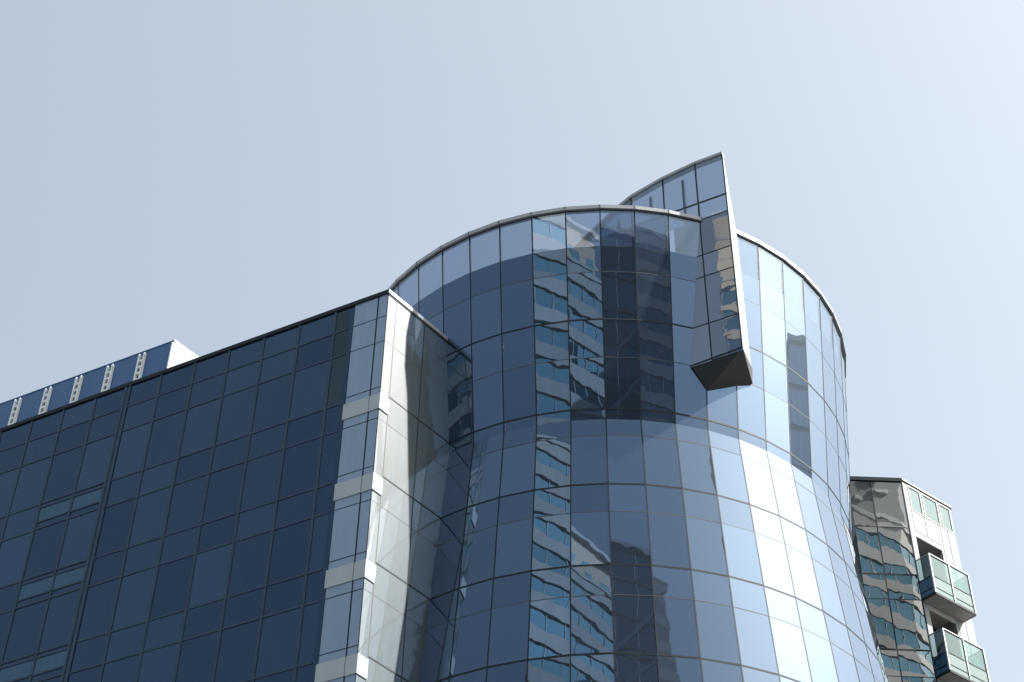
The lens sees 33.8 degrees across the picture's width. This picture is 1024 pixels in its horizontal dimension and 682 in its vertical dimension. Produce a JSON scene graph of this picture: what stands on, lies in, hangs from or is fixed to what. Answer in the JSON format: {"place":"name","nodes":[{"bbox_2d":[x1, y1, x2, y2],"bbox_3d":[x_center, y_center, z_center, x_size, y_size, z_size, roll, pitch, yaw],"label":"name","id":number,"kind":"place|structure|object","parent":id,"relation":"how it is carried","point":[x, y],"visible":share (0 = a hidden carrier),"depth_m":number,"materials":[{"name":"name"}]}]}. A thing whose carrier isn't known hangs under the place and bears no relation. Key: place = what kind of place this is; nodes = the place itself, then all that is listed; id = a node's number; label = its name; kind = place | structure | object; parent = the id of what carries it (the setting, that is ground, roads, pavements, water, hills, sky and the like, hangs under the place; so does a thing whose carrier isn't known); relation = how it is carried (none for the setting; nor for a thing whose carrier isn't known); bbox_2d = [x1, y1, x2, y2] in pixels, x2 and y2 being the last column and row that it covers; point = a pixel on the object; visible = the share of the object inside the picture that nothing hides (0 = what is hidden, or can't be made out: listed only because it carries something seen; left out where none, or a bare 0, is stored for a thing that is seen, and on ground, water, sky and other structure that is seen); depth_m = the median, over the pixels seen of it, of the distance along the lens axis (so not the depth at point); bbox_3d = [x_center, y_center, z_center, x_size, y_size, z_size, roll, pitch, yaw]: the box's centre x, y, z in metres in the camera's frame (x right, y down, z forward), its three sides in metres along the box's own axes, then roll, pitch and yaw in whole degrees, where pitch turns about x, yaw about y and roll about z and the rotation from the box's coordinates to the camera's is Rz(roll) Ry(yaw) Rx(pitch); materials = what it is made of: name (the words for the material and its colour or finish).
{"place":"outdoors","nodes":[
{"label":"outdoors","id":0,"kind":"place"},
{"bbox_2d":[0,0,1023,681],"label":"sky","id":1,"kind":"structure","parent":0,"point":[208,176],"materials":[{"name":"blue"}]},
{"label":"ground","id":2,"kind":"structure","parent":0,"visible":0},
{"bbox_2d":[0,289,448,681],"bbox_3d":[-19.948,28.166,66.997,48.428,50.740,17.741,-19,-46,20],"label":"office wing","id":3,"kind":"structure","parent":2,"relation":"on","point":[266,507],"depth_m":67.64,"materials":[{"name":"blue glass"}]},
{"bbox_2d":[0,339,198,427],"bbox_3d":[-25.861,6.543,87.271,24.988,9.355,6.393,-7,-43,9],"label":"rooftop screen","id":4,"kind":"object","parent":3,"relation":"on","point":[174,352],"visible":0.23,"depth_m":87.82,"materials":[{"name":"blue glass"}]},
{"bbox_2d":[388,151,888,681],"bbox_3d":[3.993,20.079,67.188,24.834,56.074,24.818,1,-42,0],"label":"round tower","id":5,"kind":"structure","parent":2,"relation":"on","point":[648,471],"depth_m":67.32,"materials":[{"name":"blue glass"}]},
{"bbox_2d":[850,476,989,681],"bbox_3d":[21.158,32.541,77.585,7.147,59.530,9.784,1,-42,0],"label":"apartment building","id":6,"kind":"structure","parent":2,"relation":"on","point":[920,600],"depth_m":90.21,"materials":[{"name":"grey glass"}]},
{"bbox_2d":[906,484,923,516],"bbox_3d":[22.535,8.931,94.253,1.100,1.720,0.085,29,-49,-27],"label":"window","id":7,"kind":"structure","parent":6,"relation":"in","point":[914,495],"depth_m":94.24,"materials":[{"name":"clear glass"}]},
{"bbox_2d":[920,492,940,525],"bbox_3d":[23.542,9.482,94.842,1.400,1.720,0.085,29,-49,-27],"label":"window","id":8,"kind":"structure","parent":6,"relation":"in","point":[930,508],"depth_m":94.84,"materials":[{"name":"clear glass"}]},
{"bbox_2d":[937,502,954,533],"bbox_3d":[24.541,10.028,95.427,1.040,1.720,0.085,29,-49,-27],"label":"window","id":9,"kind":"structure","parent":6,"relation":"in","point":[944,512],"depth_m":95.42,"materials":[{"name":"clear glass"}]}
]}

